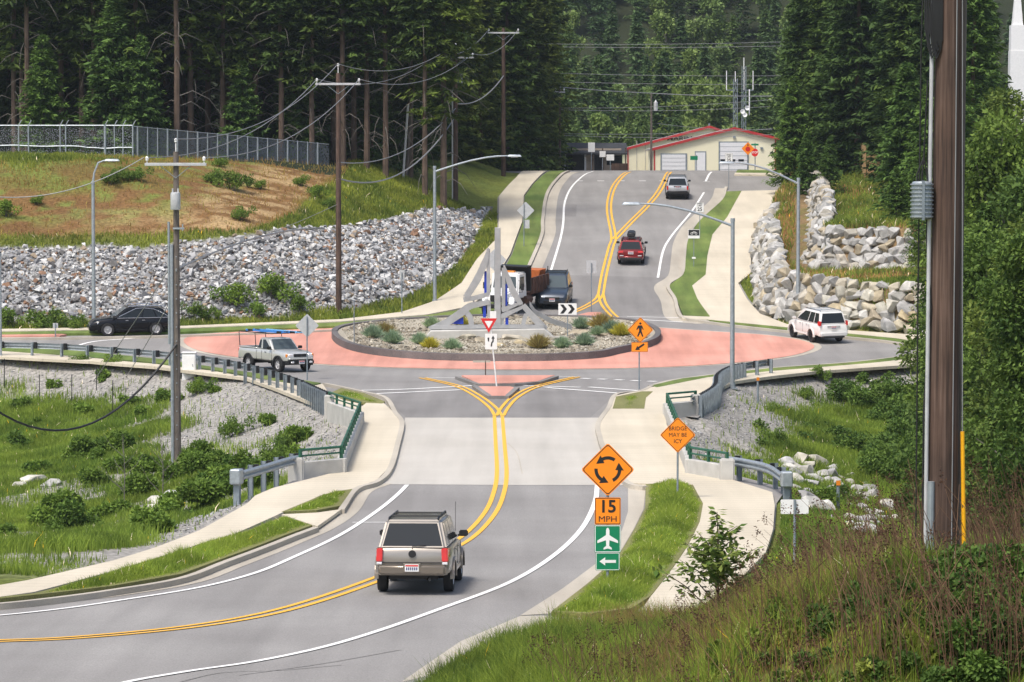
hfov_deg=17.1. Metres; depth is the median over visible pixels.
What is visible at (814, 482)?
boulder
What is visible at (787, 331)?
kerb
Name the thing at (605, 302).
road marking
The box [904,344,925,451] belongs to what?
leafy tree
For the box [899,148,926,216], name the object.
conifer
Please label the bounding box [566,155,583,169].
doorway
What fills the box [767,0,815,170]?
conifer
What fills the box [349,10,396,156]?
conifer
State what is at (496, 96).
conifer
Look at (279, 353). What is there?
pickup truck
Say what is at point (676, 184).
suv
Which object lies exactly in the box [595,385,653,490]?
kerb
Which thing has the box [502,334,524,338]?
island stone
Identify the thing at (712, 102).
hillside tree
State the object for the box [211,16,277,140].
conifer
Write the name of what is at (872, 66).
conifer
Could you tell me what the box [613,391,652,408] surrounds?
verge
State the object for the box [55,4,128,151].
conifer
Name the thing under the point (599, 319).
island plant
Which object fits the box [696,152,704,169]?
door
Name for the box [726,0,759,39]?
hillside tree
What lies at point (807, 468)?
boulder
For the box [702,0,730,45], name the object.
hillside tree
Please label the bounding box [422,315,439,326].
island plant
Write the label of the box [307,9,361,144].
conifer
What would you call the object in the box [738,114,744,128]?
hillside tree
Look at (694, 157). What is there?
street sign
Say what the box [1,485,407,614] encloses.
road marking
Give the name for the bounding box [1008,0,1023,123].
church spire
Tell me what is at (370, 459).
sidewalk
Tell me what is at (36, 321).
shrub
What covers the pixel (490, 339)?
road sign
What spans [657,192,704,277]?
road marking
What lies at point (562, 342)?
island plant
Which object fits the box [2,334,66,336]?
leg island
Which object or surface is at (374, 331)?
island plant
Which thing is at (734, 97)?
antenna mast
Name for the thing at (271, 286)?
shrub
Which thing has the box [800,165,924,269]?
boulder wall
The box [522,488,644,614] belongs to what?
gutter
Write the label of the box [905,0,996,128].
conifer
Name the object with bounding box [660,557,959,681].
bank weeds
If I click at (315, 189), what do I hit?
shrub
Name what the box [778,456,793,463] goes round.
boulder
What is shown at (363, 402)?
verge
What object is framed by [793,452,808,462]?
boulder
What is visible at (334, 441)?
gravel
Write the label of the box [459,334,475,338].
island stone
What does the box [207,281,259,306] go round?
shrub
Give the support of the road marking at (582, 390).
on the road
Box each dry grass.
[0,152,350,236]
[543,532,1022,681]
[773,166,1021,281]
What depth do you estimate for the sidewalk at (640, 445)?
117.13 m
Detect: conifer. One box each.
[0,0,38,152]
[0,0,52,151]
[0,0,59,150]
[0,6,77,151]
[0,11,30,150]
[0,18,42,146]
[8,34,81,152]
[16,0,90,149]
[39,0,99,150]
[47,0,127,149]
[48,0,111,152]
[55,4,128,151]
[66,0,170,155]
[70,6,132,136]
[95,0,172,124]
[112,34,172,154]
[116,0,186,151]
[117,54,173,139]
[121,0,171,139]
[145,0,219,150]
[148,0,222,153]
[149,0,210,145]
[154,20,213,149]
[156,0,236,151]
[162,22,172,148]
[164,46,231,153]
[167,1,241,153]
[180,0,266,153]
[186,81,219,149]
[199,15,263,148]
[201,3,274,149]
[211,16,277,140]
[214,60,271,159]
[217,0,290,153]
[218,48,273,110]
[230,16,298,150]
[245,0,316,157]
[257,3,330,139]
[258,3,330,152]
[264,38,327,160]
[267,38,330,154]
[272,0,347,163]
[304,0,379,166]
[306,0,362,160]
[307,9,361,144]
[315,37,394,150]
[316,92,346,142]
[317,8,397,159]
[322,97,350,155]
[323,0,407,170]
[346,57,406,168]
[347,0,419,177]
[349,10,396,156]
[350,13,391,157]
[373,0,440,178]
[375,12,440,174]
[379,35,422,158]
[386,0,460,195]
[396,0,490,207]
[402,1,453,161]
[415,15,467,156]
[427,0,469,155]
[434,0,498,161]
[448,65,483,154]
[450,2,500,168]
[458,0,518,166]
[470,12,525,168]
[474,0,553,170]
[510,0,560,170]
[510,21,554,170]
[523,0,575,170]
[524,0,579,169]
[549,0,587,167]
[762,76,818,186]
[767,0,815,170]
[769,6,800,169]
[770,0,829,163]
[788,0,845,165]
[789,132,820,194]
[803,0,873,168]
[809,0,889,176]
[817,136,845,193]
[818,1,890,166]
[852,0,914,181]
[867,62,922,211]
[871,0,925,177]
[878,166,910,220]
[888,0,929,161]
[897,81,933,208]
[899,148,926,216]
[899,166,925,270]
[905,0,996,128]
[912,72,979,272]
[923,0,1009,135]
[925,0,1009,213]
[978,0,1012,107]
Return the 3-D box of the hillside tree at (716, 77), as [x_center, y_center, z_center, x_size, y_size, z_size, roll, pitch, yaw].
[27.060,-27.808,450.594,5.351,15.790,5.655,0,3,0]
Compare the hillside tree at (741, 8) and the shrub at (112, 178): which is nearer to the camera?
the shrub at (112, 178)
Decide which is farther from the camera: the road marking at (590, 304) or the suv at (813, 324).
the road marking at (590, 304)
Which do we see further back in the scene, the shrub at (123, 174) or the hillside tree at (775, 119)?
the hillside tree at (775, 119)
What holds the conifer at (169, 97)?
on the ground at (486, 186)
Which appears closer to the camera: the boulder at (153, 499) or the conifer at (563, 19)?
the boulder at (153, 499)
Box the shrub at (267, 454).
[254,442,287,461]
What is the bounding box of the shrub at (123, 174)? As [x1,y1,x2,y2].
[116,166,134,180]
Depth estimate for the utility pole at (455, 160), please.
260.75 m
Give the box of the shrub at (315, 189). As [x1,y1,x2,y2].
[306,184,331,196]
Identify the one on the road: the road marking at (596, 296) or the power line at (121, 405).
the road marking at (596, 296)
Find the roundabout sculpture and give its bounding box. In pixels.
[426,228,571,338]
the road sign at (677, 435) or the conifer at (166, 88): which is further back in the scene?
the conifer at (166, 88)
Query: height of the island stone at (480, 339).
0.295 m
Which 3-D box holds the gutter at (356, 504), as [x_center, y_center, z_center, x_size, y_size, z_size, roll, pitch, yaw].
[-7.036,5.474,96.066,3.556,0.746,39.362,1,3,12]
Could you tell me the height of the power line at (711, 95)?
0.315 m
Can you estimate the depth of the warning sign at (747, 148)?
321.44 m
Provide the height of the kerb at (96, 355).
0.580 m
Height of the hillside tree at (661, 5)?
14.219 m
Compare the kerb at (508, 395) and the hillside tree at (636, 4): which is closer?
the kerb at (508, 395)
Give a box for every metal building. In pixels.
[622,123,721,169]
[645,127,779,169]
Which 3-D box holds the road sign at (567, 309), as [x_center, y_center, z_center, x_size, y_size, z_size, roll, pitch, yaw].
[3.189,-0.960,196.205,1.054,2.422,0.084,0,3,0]
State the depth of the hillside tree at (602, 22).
489.63 m
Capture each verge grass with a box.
[291,490,344,512]
[336,390,377,401]
[623,395,638,405]
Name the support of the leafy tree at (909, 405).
on the ground at (486, 186)
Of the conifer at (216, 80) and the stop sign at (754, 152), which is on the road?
the stop sign at (754, 152)
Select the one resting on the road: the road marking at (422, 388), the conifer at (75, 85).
the road marking at (422, 388)
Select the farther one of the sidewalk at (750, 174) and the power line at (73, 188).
the sidewalk at (750, 174)
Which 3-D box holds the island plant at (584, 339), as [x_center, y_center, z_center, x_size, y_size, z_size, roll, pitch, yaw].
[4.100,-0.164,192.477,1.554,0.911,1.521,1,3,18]
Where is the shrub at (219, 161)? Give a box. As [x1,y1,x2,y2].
[212,155,228,166]
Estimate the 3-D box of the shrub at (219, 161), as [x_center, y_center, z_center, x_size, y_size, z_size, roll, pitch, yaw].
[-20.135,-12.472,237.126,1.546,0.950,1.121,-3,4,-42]
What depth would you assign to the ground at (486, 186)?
215.47 m
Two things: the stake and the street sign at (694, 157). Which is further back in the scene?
the street sign at (694, 157)
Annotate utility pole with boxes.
[145,138,205,461]
[315,63,360,313]
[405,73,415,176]
[452,53,473,200]
[488,28,518,175]
[555,89,564,168]
[650,94,657,169]
[915,0,966,555]
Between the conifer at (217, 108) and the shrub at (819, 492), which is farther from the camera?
the conifer at (217, 108)
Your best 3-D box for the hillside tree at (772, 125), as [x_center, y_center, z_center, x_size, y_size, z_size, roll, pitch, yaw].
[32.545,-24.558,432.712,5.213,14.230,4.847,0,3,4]
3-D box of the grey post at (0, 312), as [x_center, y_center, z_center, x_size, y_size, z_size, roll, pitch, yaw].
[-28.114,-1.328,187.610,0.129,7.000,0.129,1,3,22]
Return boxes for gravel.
[0,360,918,545]
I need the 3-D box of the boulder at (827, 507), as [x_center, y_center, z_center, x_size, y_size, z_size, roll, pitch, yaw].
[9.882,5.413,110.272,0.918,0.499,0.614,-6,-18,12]
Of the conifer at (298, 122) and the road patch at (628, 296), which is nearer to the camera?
the road patch at (628, 296)
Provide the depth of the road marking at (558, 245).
256.21 m
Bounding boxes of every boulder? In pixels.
[12,481,25,485]
[20,475,45,481]
[40,478,61,486]
[147,495,161,503]
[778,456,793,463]
[783,463,798,469]
[789,468,802,474]
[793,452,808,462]
[793,472,803,482]
[798,465,813,473]
[798,490,818,497]
[801,496,819,500]
[804,461,814,466]
[804,479,818,484]
[806,473,823,480]
[809,454,827,463]
[809,500,830,510]
[815,469,828,476]
[823,499,834,508]
[828,468,837,476]
[845,478,854,484]
[851,484,863,491]
[862,514,877,520]
[863,484,877,489]
[867,488,877,496]
[882,501,898,508]
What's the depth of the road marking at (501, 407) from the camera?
158.33 m
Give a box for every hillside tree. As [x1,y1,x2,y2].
[559,0,580,36]
[560,8,586,87]
[561,44,582,140]
[562,25,585,123]
[564,0,587,16]
[565,122,589,142]
[566,0,589,11]
[574,56,594,133]
[582,111,615,142]
[583,0,612,26]
[584,0,616,76]
[584,54,614,142]
[589,95,616,138]
[594,69,620,142]
[602,3,625,120]
[607,127,630,146]
[608,83,632,128]
[621,110,636,155]
[622,0,650,76]
[623,0,650,21]
[623,11,650,123]
[625,86,664,143]
[632,87,649,144]
[632,118,655,143]
[638,56,652,86]
[641,118,649,142]
[642,9,677,85]
[643,58,674,139]
[649,0,677,41]
[649,51,683,131]
[652,84,688,138]
[668,0,693,31]
[668,73,683,122]
[670,15,697,117]
[670,106,682,134]
[678,46,703,118]
[678,70,701,130]
[679,17,713,80]
[682,0,705,11]
[682,76,721,130]
[693,42,713,118]
[695,85,736,128]
[696,0,730,40]
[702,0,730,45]
[703,85,736,127]
[705,71,728,124]
[708,44,735,94]
[722,123,736,129]
[724,14,747,99]
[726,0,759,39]
[732,111,758,131]
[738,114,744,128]
[741,43,775,135]
[748,9,776,97]
[751,0,782,21]
[751,92,779,144]
[754,36,779,132]
[768,21,790,168]
[769,0,781,95]
[771,7,790,74]
[998,13,1011,106]
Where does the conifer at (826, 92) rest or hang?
on the ground at (486, 186)
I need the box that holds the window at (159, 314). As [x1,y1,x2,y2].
[154,309,167,316]
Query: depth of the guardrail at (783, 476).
113.59 m
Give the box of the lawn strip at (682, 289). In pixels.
[670,191,740,316]
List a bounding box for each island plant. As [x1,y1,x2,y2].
[359,322,386,337]
[371,321,399,335]
[380,328,405,343]
[408,331,428,343]
[418,335,440,348]
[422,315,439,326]
[442,337,463,349]
[456,316,468,324]
[524,332,553,347]
[551,336,573,347]
[569,315,589,328]
[572,331,596,345]
[583,311,619,326]
[587,325,606,335]
[601,319,620,333]
[608,322,629,335]
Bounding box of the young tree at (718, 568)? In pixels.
[652,506,779,612]
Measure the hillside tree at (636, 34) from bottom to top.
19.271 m
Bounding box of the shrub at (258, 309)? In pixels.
[240,300,268,316]
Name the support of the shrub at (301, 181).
on the ground at (486, 186)
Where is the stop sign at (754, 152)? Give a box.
[751,143,758,169]
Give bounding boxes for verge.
[0,517,311,601]
[282,489,351,513]
[332,388,384,404]
[551,484,702,617]
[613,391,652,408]
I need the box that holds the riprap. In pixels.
[0,206,492,320]
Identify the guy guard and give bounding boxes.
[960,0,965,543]
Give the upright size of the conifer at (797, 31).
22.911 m
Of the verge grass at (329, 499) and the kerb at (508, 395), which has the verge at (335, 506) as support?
the verge grass at (329, 499)
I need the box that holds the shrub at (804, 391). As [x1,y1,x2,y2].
[794,386,815,397]
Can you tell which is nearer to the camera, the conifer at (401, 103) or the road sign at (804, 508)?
the road sign at (804, 508)
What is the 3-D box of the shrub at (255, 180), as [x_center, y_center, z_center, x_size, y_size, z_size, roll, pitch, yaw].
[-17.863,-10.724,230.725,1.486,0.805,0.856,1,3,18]
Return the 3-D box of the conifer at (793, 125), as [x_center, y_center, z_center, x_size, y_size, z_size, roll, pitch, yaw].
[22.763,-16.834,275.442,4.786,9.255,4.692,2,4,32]
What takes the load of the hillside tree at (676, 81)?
on the ground at (486, 186)
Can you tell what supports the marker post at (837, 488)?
on the ground at (486, 186)
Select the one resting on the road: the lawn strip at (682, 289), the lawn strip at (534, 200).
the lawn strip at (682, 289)
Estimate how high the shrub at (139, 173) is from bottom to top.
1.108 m
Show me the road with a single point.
(526, 530)
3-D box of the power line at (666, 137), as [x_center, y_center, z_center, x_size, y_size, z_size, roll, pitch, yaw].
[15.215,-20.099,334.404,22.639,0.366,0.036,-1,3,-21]
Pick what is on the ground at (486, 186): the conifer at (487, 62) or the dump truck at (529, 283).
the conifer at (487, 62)
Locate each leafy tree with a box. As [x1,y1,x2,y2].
[882,215,1021,529]
[893,152,992,388]
[903,104,1023,408]
[904,230,973,485]
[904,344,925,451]
[918,212,1023,534]
[920,203,999,483]
[923,166,1023,399]
[961,228,1023,541]
[974,84,1023,161]
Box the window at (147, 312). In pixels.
[143,309,155,316]
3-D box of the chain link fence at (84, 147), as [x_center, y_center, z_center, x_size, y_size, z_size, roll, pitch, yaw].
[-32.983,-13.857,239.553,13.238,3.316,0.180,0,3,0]
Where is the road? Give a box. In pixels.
[0,170,915,681]
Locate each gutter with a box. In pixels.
[96,483,391,598]
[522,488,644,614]
[531,172,576,267]
[653,354,915,386]
[654,188,723,323]
[710,320,910,341]
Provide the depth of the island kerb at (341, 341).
187.57 m
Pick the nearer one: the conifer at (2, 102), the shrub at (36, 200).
the shrub at (36, 200)
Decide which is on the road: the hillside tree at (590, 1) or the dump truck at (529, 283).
the dump truck at (529, 283)
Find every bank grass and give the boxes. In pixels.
[0,361,339,576]
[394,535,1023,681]
[684,273,1023,574]
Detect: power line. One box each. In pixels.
[0,157,143,197]
[0,344,176,431]
[148,79,316,157]
[175,228,324,269]
[188,64,337,138]
[205,79,358,157]
[318,56,434,84]
[339,43,455,70]
[341,108,455,163]
[341,120,452,182]
[360,54,471,84]
[459,75,503,103]
[535,46,762,47]
[560,73,679,75]
[560,87,651,93]
[564,134,771,137]
[576,82,777,84]
[580,106,770,110]
[587,42,767,44]
[621,99,771,107]
[652,93,769,96]
[657,123,771,129]
[664,128,771,133]
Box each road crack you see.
[178,664,340,681]
[240,649,400,674]
[508,443,522,473]
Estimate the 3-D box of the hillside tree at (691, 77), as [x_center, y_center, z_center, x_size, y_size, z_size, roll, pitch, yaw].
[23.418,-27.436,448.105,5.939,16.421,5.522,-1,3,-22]
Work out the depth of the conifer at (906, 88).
235.00 m
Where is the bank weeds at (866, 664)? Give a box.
[704,563,929,681]
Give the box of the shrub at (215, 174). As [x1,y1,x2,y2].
[202,168,224,183]
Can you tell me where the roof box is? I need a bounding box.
[627,230,635,236]
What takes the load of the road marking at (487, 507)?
on the road
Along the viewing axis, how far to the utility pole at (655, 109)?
334.27 m
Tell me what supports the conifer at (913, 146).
on the ground at (486, 186)
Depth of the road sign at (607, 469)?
82.63 m
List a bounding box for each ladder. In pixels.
[246,329,289,333]
[266,329,301,333]
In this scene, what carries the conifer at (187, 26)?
on the ground at (486, 186)
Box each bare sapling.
[103,434,142,507]
[142,432,184,492]
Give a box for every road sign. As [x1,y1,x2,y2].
[53,323,57,336]
[296,314,317,379]
[354,301,354,342]
[399,270,403,312]
[473,360,489,374]
[481,311,496,385]
[490,249,505,310]
[517,202,533,245]
[558,303,576,335]
[582,444,633,576]
[586,260,595,311]
[628,318,652,388]
[661,418,694,491]
[688,229,699,266]
[696,203,703,238]
[725,153,732,189]
[781,500,808,560]
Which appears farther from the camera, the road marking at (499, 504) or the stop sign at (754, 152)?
the stop sign at (754, 152)
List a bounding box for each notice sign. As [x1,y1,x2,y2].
[588,143,594,170]
[600,151,605,170]
[606,155,613,170]
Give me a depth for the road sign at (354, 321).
193.20 m
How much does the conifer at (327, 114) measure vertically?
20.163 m
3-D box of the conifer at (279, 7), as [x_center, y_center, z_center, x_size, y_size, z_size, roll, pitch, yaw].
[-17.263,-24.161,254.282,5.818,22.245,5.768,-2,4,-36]
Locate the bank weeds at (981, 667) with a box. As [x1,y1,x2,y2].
[798,539,1023,681]
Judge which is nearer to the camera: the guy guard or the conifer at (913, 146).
the guy guard
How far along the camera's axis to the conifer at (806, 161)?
267.33 m
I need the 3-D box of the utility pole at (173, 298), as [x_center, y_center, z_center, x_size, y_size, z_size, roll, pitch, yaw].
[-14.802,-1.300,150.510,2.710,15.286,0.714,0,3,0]
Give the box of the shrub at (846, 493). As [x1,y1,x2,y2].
[828,482,863,501]
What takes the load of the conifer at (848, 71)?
on the ground at (486, 186)
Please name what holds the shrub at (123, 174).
on the ground at (486, 186)
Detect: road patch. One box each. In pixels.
[367,390,630,416]
[519,275,673,315]
[565,204,576,215]
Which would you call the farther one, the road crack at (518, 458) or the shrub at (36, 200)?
the shrub at (36, 200)
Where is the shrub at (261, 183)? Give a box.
[253,179,265,188]
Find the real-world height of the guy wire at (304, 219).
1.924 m
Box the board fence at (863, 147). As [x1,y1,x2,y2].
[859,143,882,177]
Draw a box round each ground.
[0,0,1023,681]
[338,316,654,353]
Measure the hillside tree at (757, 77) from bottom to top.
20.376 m
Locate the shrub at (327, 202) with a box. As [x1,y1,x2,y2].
[320,196,335,208]
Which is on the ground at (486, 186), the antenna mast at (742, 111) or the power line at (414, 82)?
the antenna mast at (742, 111)
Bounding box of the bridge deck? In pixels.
[384,418,622,484]
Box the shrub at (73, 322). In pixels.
[62,314,87,328]
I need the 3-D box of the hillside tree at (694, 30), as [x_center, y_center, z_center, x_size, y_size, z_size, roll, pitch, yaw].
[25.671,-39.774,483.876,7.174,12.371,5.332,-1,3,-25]
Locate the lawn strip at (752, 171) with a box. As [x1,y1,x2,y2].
[736,170,780,172]
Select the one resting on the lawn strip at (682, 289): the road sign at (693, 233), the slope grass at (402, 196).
the road sign at (693, 233)
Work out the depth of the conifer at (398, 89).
260.78 m
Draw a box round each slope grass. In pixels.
[0,150,498,328]
[740,180,796,323]
[773,137,1015,280]
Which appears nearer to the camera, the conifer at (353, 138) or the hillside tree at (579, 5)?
the conifer at (353, 138)
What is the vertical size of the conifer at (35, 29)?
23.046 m
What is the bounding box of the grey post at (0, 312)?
[0,253,1,362]
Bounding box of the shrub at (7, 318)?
[2,306,27,326]
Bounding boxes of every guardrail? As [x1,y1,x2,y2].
[2,341,331,414]
[230,453,302,506]
[692,359,772,417]
[729,455,792,499]
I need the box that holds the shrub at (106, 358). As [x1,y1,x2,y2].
[99,353,122,368]
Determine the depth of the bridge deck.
128.51 m
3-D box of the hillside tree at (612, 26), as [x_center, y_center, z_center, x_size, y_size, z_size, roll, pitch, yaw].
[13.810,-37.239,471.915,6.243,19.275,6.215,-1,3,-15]
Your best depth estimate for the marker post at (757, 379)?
165.11 m
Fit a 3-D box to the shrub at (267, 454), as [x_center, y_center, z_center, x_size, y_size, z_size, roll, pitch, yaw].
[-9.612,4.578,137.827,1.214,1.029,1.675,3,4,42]
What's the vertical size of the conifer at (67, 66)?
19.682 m
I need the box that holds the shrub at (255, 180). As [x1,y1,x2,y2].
[244,178,256,186]
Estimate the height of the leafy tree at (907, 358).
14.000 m
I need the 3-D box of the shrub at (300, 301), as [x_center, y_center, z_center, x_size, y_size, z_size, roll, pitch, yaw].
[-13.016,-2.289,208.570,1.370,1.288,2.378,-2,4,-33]
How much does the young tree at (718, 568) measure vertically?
2.284 m
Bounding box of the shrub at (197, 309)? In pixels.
[180,300,207,316]
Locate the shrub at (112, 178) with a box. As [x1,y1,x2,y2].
[100,168,119,184]
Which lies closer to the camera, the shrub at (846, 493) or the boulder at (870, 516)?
the boulder at (870, 516)
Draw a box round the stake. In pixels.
[112,380,112,409]
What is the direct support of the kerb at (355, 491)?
on the road
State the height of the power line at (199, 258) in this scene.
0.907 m
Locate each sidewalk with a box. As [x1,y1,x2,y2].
[0,351,357,408]
[0,403,398,596]
[2,171,546,331]
[600,358,912,612]
[682,190,923,339]
[734,173,781,175]
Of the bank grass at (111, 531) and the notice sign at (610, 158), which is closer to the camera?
the bank grass at (111, 531)
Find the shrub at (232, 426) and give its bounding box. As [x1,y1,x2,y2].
[216,415,256,436]
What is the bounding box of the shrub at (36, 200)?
[29,194,44,203]
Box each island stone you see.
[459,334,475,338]
[475,337,484,341]
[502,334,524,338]
[514,339,525,343]
[549,335,567,340]
[568,329,587,334]
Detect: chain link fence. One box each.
[0,120,135,156]
[134,126,328,164]
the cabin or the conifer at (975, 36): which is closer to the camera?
the conifer at (975, 36)
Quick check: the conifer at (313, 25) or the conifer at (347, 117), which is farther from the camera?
the conifer at (347, 117)
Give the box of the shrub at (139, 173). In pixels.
[129,166,154,180]
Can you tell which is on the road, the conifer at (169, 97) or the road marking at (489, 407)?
the road marking at (489, 407)
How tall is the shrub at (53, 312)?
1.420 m
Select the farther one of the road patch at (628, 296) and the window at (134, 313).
the road patch at (628, 296)
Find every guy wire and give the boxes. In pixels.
[94,271,167,379]
[126,289,176,376]
[271,204,336,232]
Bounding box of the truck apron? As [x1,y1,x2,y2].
[183,328,813,368]
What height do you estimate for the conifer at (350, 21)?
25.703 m
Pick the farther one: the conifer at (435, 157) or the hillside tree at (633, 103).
the hillside tree at (633, 103)
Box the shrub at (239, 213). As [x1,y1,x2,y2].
[231,205,256,219]
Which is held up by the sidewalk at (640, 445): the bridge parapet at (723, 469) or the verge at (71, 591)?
the bridge parapet at (723, 469)
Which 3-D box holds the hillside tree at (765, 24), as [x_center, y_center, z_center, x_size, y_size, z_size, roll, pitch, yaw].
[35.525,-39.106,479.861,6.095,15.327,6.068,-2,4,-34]
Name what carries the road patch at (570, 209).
on the road
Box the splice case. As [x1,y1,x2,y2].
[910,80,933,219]
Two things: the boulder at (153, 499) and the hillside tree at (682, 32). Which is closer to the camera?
the boulder at (153, 499)
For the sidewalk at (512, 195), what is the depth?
226.31 m
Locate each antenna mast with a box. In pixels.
[726,71,737,127]
[740,65,753,128]
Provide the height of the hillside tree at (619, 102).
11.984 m
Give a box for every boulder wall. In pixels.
[748,202,925,334]
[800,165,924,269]
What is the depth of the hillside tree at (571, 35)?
472.29 m
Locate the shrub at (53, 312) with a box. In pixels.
[37,306,68,324]
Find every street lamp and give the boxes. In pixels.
[91,159,119,318]
[432,155,521,300]
[622,202,737,389]
[718,161,799,299]
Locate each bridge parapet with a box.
[288,391,363,482]
[663,390,734,479]
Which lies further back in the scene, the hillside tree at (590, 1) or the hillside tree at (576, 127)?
the hillside tree at (590, 1)
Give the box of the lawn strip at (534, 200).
[2,171,563,335]
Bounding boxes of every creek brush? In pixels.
[0,368,313,534]
[752,370,923,521]
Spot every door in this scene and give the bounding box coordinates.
[594,155,603,169]
[662,155,685,169]
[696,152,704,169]
[720,143,746,169]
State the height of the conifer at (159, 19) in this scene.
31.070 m
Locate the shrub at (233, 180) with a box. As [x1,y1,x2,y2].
[212,170,253,190]
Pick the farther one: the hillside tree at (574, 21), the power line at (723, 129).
the hillside tree at (574, 21)
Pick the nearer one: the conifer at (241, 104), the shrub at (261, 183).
the shrub at (261, 183)
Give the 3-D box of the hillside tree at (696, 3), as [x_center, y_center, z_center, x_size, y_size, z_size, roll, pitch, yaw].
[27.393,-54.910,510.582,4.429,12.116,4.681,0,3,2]
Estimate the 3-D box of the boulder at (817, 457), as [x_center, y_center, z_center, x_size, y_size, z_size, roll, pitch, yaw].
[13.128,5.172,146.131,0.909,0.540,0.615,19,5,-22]
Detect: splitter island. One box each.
[462,375,554,382]
[479,386,513,395]
[579,312,599,315]
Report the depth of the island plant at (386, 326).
197.07 m
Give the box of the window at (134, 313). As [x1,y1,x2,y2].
[117,309,141,317]
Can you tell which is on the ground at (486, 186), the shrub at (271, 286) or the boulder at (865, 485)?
the boulder at (865, 485)
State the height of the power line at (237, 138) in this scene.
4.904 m
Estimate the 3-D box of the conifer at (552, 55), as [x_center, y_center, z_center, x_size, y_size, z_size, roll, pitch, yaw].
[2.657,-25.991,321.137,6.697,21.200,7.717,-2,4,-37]
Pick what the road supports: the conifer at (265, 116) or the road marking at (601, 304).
the road marking at (601, 304)
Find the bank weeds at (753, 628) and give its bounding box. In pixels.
[450,554,953,681]
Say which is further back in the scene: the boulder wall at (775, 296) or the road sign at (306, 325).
the boulder wall at (775, 296)
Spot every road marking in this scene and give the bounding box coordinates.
[0,416,498,639]
[0,416,508,641]
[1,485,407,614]
[79,338,134,344]
[123,485,598,681]
[377,390,448,393]
[386,385,471,389]
[421,378,496,415]
[428,378,503,415]
[495,377,571,414]
[502,377,577,414]
[546,387,615,392]
[550,171,593,269]
[577,295,597,309]
[577,295,602,311]
[597,172,625,293]
[597,294,612,316]
[602,172,629,293]
[602,294,618,316]
[612,172,667,238]
[616,172,671,238]
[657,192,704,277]
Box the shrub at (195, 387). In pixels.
[185,375,218,394]
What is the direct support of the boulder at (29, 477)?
on the ground at (486, 186)
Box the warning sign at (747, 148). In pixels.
[742,143,753,169]
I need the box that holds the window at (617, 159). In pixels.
[607,156,621,164]
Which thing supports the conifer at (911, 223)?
on the ground at (486, 186)
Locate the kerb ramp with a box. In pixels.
[282,509,340,527]
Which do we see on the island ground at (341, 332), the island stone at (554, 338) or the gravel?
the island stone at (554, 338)
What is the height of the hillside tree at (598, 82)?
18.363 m
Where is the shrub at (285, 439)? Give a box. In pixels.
[269,432,291,447]
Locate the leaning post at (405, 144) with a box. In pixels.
[402,104,408,175]
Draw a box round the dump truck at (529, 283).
[479,264,551,313]
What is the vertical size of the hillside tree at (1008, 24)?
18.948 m
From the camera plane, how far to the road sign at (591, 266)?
211.97 m
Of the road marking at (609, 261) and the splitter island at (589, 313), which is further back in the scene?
the road marking at (609, 261)
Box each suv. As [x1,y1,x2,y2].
[374,501,467,590]
[616,236,647,263]
[663,174,690,198]
[788,306,847,341]
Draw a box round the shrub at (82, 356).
[68,354,91,366]
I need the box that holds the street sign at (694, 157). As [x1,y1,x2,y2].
[690,155,697,170]
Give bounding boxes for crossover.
[87,303,167,335]
[538,269,572,304]
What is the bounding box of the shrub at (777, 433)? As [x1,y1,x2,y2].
[759,427,788,442]
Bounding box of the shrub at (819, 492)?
[797,484,842,504]
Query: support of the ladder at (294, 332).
on the pickup truck at (279, 353)
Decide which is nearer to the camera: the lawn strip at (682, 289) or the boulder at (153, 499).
the boulder at (153, 499)
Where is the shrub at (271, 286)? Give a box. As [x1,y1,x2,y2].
[255,271,303,302]
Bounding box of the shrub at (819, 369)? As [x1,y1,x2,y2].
[807,364,832,381]
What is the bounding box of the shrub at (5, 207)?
[0,199,22,216]
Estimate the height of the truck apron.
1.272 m
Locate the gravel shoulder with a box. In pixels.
[402,616,579,681]
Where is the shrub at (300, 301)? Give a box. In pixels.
[288,293,315,311]
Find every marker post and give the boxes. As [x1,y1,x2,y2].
[756,377,758,402]
[836,480,839,508]
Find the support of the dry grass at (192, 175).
on the ground at (486, 186)
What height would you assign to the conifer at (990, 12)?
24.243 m
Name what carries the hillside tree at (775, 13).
on the ground at (486, 186)
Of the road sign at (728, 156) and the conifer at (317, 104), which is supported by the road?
the road sign at (728, 156)
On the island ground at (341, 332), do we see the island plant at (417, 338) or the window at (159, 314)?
the island plant at (417, 338)
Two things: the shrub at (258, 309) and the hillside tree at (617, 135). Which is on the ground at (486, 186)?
the hillside tree at (617, 135)
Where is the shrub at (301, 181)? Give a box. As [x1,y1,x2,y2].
[292,174,310,185]
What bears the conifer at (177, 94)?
on the ground at (486, 186)
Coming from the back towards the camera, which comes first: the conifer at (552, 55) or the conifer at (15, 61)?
the conifer at (552, 55)
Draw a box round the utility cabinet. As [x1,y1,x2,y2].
[181,352,196,380]
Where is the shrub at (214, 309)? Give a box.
[201,304,221,318]
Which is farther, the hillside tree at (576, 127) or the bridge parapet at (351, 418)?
the hillside tree at (576, 127)
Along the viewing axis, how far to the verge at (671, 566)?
89.78 m
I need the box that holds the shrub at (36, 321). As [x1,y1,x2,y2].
[25,308,54,328]
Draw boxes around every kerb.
[0,527,318,609]
[2,170,569,339]
[2,348,320,384]
[322,383,403,513]
[332,314,660,360]
[455,376,558,386]
[472,385,519,398]
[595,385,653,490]
[648,320,918,385]
[666,187,727,321]
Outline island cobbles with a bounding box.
[342,314,649,353]
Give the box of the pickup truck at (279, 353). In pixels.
[238,330,313,371]
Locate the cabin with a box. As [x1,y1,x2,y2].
[556,143,627,169]

